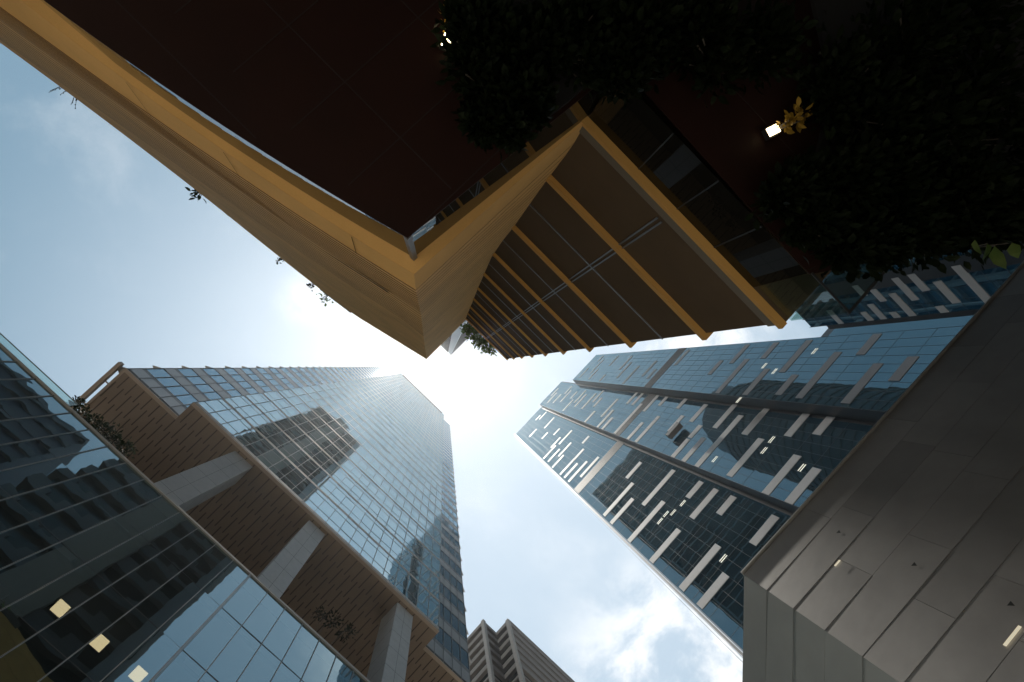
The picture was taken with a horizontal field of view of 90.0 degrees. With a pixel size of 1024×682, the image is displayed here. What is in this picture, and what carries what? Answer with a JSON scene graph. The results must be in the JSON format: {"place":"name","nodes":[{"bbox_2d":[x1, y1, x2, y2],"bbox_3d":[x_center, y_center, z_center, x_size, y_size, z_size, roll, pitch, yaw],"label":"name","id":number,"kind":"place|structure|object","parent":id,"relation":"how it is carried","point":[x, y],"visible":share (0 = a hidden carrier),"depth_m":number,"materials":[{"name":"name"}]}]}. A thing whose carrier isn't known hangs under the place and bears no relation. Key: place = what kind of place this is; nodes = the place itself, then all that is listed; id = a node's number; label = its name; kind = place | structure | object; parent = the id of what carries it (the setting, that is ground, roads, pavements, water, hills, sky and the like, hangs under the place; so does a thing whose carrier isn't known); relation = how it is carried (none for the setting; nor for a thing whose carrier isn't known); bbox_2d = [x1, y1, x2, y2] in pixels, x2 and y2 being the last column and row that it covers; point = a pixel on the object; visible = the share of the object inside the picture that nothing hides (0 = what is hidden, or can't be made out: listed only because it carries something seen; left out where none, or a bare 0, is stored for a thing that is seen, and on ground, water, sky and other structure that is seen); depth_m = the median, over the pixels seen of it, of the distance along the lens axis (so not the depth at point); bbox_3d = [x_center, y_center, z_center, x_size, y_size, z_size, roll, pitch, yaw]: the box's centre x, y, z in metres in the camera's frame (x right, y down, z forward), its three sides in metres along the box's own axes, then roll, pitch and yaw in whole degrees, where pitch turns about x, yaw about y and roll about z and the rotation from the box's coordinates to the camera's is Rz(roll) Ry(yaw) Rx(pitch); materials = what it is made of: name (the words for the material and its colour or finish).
{"place":"outdoors","nodes":[
{"label":"outdoors","id":0,"kind":"place"},
{"bbox_2d":[0,43,827,681],"label":"sky","id":1,"kind":"structure","parent":0,"point":[107,259],"materials":[{"name":"white"}]},
{"label":"ground","id":2,"kind":"structure","parent":0,"visible":0},
{"bbox_2d":[0,333,370,681],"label":"podium building","id":3,"kind":"structure","parent":2,"relation":"on","point":[116,565],"depth_m":24.22,"materials":[{"name":"glass"}]},
{"bbox_2d":[66,395,88,413],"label":"terrace shrub","id":4,"kind":"object","parent":3,"relation":"on","point":[79,400],"visible":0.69,"depth_m":34.31,"materials":[{"name":"green plant"}]},
{"bbox_2d":[76,405,137,458],"bbox_3d":[-26.155,5.871,31.804,5.026,4.579,2.068,45,-97,-3],"label":"terrace shrub","id":5,"kind":"object","parent":3,"relation":"on","point":[105,433],"visible":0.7,"depth_m":33.05,"materials":[{"name":"green plant"}]},
{"bbox_2d":[71,362,470,681],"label":"glass tower","id":6,"kind":"structure","parent":3,"relation":"on","point":[303,493],"depth_m":51.98,"materials":[{"name":"blue glass"}]},
{"bbox_2d":[312,606,358,644],"bbox_3d":[-13.111,21.606,35.443,3.890,9.968,2.023,21,-95,-6],"label":"terrace shrub","id":7,"kind":"object","parent":3,"relation":"on","point":[339,633],"visible":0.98,"depth_m":39.14,"materials":[{"name":"green plant"}]},
{"bbox_2d":[441,320,472,354],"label":"ribbed tower","id":8,"kind":"structure","parent":2,"relation":"on","point":[453,342],"depth_m":112.73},
{"bbox_2d":[0,0,1023,359],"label":"ochre building","id":9,"kind":"structure","parent":2,"relation":"on","point":[326,148],"depth_m":5.86,"materials":[{"name":"brown wood"}]},
{"bbox_2d":[50,86,76,108],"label":"grass tuft","id":10,"kind":"object","parent":9,"relation":"on","point":[63,93],"visible":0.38,"depth_m":35.45,"materials":[{"name":"green plant"}]},
{"bbox_2d":[41,0,114,62],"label":"strip window","id":11,"kind":"structure","parent":9,"relation":"in","point":[63,17],"depth_m":5.41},
{"bbox_2d":[62,14,133,76],"bbox_3d":[-4.261,-3.052,5.221,0.195,1.021,0.143,0,-93,-7],"label":"strip window","id":12,"kind":"structure","parent":9,"relation":"in","point":[88,36],"depth_m":5.27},
{"bbox_2d":[84,30,151,89],"bbox_3d":[-4.067,-2.909,5.239,0.196,1.021,0.141,0,-93,-7],"label":"strip window","id":13,"kind":"structure","parent":9,"relation":"in","point":[102,45],"depth_m":5.29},
{"bbox_2d":[105,45,169,102],"bbox_3d":[-3.872,-2.769,5.257,0.198,1.021,0.140,0,-93,-7],"label":"strip window","id":14,"kind":"structure","parent":9,"relation":"in","point":[123,60],"depth_m":5.30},
{"bbox_2d":[126,60,189,116],"bbox_3d":[-3.675,-2.629,5.276,0.199,1.021,0.138,0,-93,-7],"label":"strip window","id":15,"kind":"structure","parent":9,"relation":"in","point":[142,73],"depth_m":5.30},
{"bbox_2d":[149,76,205,127],"bbox_3d":[-3.476,-2.491,5.295,0.200,1.021,0.137,0,-93,-7],"label":"strip window","id":16,"kind":"structure","parent":9,"relation":"in","point":[162,87],"depth_m":5.34,"materials":[{"name":"glass"}]},
{"bbox_2d":[185,187,205,201],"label":"roof tuft","id":17,"kind":"object","parent":9,"relation":"on","point":[195,193],"visible":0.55,"depth_m":36.15,"materials":[{"name":"green plant"}]},
{"bbox_2d":[168,89,224,140],"bbox_3d":[-3.276,-2.355,5.314,0.202,1.021,0.135,0,-93,-7],"label":"strip window","id":18,"kind":"structure","parent":9,"relation":"in","point":[186,104],"depth_m":5.35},
{"bbox_2d":[191,105,245,154],"bbox_3d":[-3.075,-2.220,5.334,0.203,1.021,0.134,0,-93,-7],"label":"strip window","id":19,"kind":"structure","parent":9,"relation":"in","point":[207,118],"depth_m":5.36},
{"bbox_2d":[213,119,262,165],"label":"strip window","id":20,"kind":"structure","parent":9,"relation":"in","point":[235,139],"depth_m":5.38,"materials":[{"name":"glass"}]},
{"bbox_2d":[234,133,282,178],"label":"strip window","id":21,"kind":"structure","parent":9,"relation":"in","point":[252,148],"depth_m":5.40,"materials":[{"name":"glass"}]},
{"bbox_2d":[256,147,301,190],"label":"strip window","id":22,"kind":"structure","parent":9,"relation":"in","point":[275,164],"depth_m":5.41,"materials":[{"name":"glass"}]},
{"bbox_2d":[278,161,319,201],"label":"strip window","id":23,"kind":"structure","parent":9,"relation":"in","point":[294,175],"depth_m":5.43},
{"bbox_2d":[299,174,337,212],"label":"strip window","id":24,"kind":"structure","parent":9,"relation":"in","point":[319,193],"depth_m":5.45,"materials":[{"name":"brown glass"}]},
{"bbox_2d":[316,292,333,306],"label":"roof tuft","id":25,"kind":"object","parent":9,"relation":"on","point":[326,299],"visible":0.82,"depth_m":37.04,"materials":[{"name":"green plant"}]},
{"bbox_2d":[322,188,357,224],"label":"strip window","id":26,"kind":"structure","parent":9,"relation":"in","point":[340,206],"depth_m":5.47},
{"bbox_2d":[343,201,375,234],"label":"strip window","id":27,"kind":"structure","parent":9,"relation":"in","point":[360,217],"depth_m":5.49,"materials":[{"name":"brown glass"}]},
{"bbox_2d":[365,214,394,245],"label":"strip window","id":28,"kind":"structure","parent":9,"relation":"in","point":[381,231],"depth_m":5.51,"materials":[{"name":"brown glass"}]},
{"bbox_2d":[387,227,408,253],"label":"strip window","id":29,"kind":"structure","parent":9,"relation":"in","point":[398,239],"depth_m":5.53,"materials":[{"name":"brown glass"}]},
{"bbox_2d":[440,33,450,51],"bbox_3d":[-0.619,-3.048,5.102,0.117,0.100,0.297,17,-95,-6],"label":"strip lamp","id":30,"kind":"object","parent":9,"relation":"attached to","point":[442,47],"visible":0.18,"depth_m":5.07,"materials":[{"name":"white"}]},
{"bbox_2d":[460,322,496,355],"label":"roof bush","id":31,"kind":"object","parent":9,"relation":"on","point":[478,340],"visible":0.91,"depth_m":36.89,"materials":[{"name":"green plant"}]},
{"bbox_2d":[430,0,529,96],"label":"hanging plant","id":32,"kind":"object","parent":9,"relation":"hanging from","point":[470,20],"visible":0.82,"depth_m":4.69,"materials":[{"name":"green plant"}]},
{"bbox_2d":[444,8,559,138],"bbox_3d":[-0.086,-2.448,4.886,1.100,0.931,1.182,-21,-90,-8],"label":"hanging plant","id":33,"kind":"object","parent":9,"relation":"hanging from","point":[497,77],"visible":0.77,"depth_m":4.70,"materials":[{"name":"green plant"}]},
{"bbox_2d":[454,71,556,163],"bbox_3d":[0.004,-2.120,4.859,1.050,0.641,0.688,-28,-89,-8],"label":"hanging plant","id":34,"kind":"object","parent":9,"relation":"hanging from","point":[486,124],"visible":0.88,"depth_m":4.74,"materials":[{"name":"green plant"}]},
{"bbox_2d":[412,90,600,253],"bbox_3d":[-0.010,-1.949,5.721,0.240,1.021,2.878,45,-97,-3],"label":"strip window","id":35,"kind":"structure","parent":9,"relation":"in","point":[480,191],"depth_m":5.72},
{"bbox_2d":[505,0,636,101],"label":"hanging plant","id":36,"kind":"object","parent":9,"relation":"hanging from","point":[568,40],"visible":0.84,"depth_m":4.83,"materials":[{"name":"green plant"}]},
{"bbox_2d":[589,88,672,167],"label":"strip window","id":37,"kind":"structure","parent":9,"relation":"in","point":[636,130],"depth_m":5.93,"materials":[{"name":"black glass"}]},
{"bbox_2d":[584,0,698,109],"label":"hanging plant","id":38,"kind":"object","parent":9,"relation":"hanging from","point":[634,57],"visible":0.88,"depth_m":4.90,"materials":[{"name":"green plant"}]},
{"bbox_2d":[639,134,717,207],"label":"strip window","id":39,"kind":"structure","parent":9,"relation":"in","point":[676,172],"depth_m":5.90,"materials":[{"name":"black glass"}]},
{"bbox_2d":[678,181,760,246],"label":"strip window","id":40,"kind":"structure","parent":9,"relation":"in","point":[715,213],"depth_m":5.95,"materials":[{"name":"black glass"}]},
{"bbox_2d":[643,0,823,107],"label":"hanging plant","id":41,"kind":"object","parent":9,"relation":"hanging from","point":[718,49],"visible":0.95,"depth_m":5.06,"materials":[{"name":"green plant"}]},
{"bbox_2d":[715,227,806,286],"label":"strip window","id":42,"kind":"structure","parent":9,"relation":"in","point":[756,255],"depth_m":5.98,"materials":[{"name":"black glass"}]},
{"bbox_2d":[761,124,780,140],"bbox_3d":[2.786,-2.250,5.507,0.130,0.100,0.117,-28,-89,-8],"label":"strip lamp","id":43,"kind":"object","parent":9,"relation":"attached to","point":[771,131],"visible":1,"depth_m":5.47,"materials":[{"name":"white"}]},
{"bbox_2d":[776,96,812,133],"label":"lamp sprig","id":44,"kind":"object","parent":9,"relation":"hanging from","point":[790,118],"visible":0.96,"depth_m":5.38,"materials":[{"name":"green plant"}]},
{"bbox_2d":[744,147,863,263],"bbox_3d":[3.016,-1.397,5.235,1.083,0.821,1.021,45,-97,-3],"label":"hanging plant","id":45,"kind":"object","parent":9,"relation":"hanging from","point":[796,187],"visible":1,"depth_m":5.08,"materials":[{"name":"green plant"}]},
{"bbox_2d":[781,12,951,170],"bbox_3d":[3.645,-2.480,5.332,1.774,1.332,1.218,45,-97,-3],"label":"hanging plant","id":46,"kind":"object","parent":9,"relation":"hanging from","point":[843,93],"visible":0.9,"depth_m":5.19,"materials":[{"name":"green plant"}]},
{"bbox_2d":[808,205,931,282],"bbox_3d":[3.704,-1.018,5.328,1.123,0.872,0.855,-2,-93,-8],"label":"hanging plant","id":47,"kind":"object","parent":9,"relation":"hanging from","point":[854,250],"visible":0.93,"depth_m":5.21,"materials":[{"name":"green plant"}]},
{"bbox_2d":[846,157,1014,273],"bbox_3d":[4.293,-1.247,5.350,1.737,1.113,1.139,22,-95,-6],"label":"hanging plant","id":48,"kind":"object","parent":9,"relation":"hanging from","point":[931,225],"visible":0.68,"depth_m":5.18,"materials":[{"name":"green plant"}]},
{"bbox_2d":[930,131,1023,271],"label":"hanging plant","id":49,"kind":"object","parent":9,"relation":"hanging from","point":[989,180],"visible":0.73,"depth_m":5.12,"materials":[{"name":"green plant"}]},
{"bbox_2d":[970,240,1020,268],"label":"leafy sprig","id":50,"kind":"object","parent":49,"relation":"attached to","point":[996,256],"visible":0.95,"depth_m":4.87,"materials":[{"name":"green plant"}]},
{"bbox_2d":[467,618,574,681],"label":"banded tower","id":51,"kind":"structure","parent":2,"relation":"on","point":[508,651],"depth_m":134.61,"materials":[{"name":"beige concrete"}]},
{"bbox_2d":[514,315,973,657],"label":"stepped tower","id":52,"kind":"structure","parent":2,"relation":"on","point":[701,507],"depth_m":72.09,"materials":[{"name":"blue glass"}]},
{"bbox_2d":[547,397,682,438],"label":"maintenance cradle","id":53,"kind":"object","parent":52,"relation":"hanging from","point":[674,430],"visible":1,"depth_m":87.70,"materials":[{"name":"metal"}]},
{"bbox_2d":[829,327,856,335],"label":"end window","id":54,"kind":"structure","parent":52,"relation":"in","point":[840,331],"depth_m":68.87,"materials":[{"name":"blue glass"}]},
{"bbox_2d":[851,324,882,334],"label":"end window","id":55,"kind":"structure","parent":52,"relation":"in","point":[871,328],"depth_m":64.77,"materials":[{"name":"blue glass"}]},
{"bbox_2d":[876,321,912,332],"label":"end window","id":56,"kind":"structure","parent":52,"relation":"in","point":[901,326],"depth_m":60.82,"materials":[{"name":"blue glass"}]},
{"bbox_2d":[906,318,945,329],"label":"end window","id":57,"kind":"structure","parent":52,"relation":"in","point":[933,323],"depth_m":56.92,"materials":[{"name":"blue glass"}]},
{"bbox_2d":[938,315,973,327],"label":"end window","id":58,"kind":"structure","parent":52,"relation":"in","point":[953,321],"depth_m":53.51,"materials":[{"name":"blue glass"}]},
{"bbox_2d":[741,261,1023,681],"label":"clad building","id":59,"kind":"structure","parent":2,"relation":"on","point":[892,550],"depth_m":10.52,"materials":[{"name":"metal"}]},
{"bbox_2d":[795,242,1023,328],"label":"corner block","id":60,"kind":"structure","parent":2,"relation":"on","point":[958,289],"depth_m":33.06,"materials":[{"name":"blue glass"}]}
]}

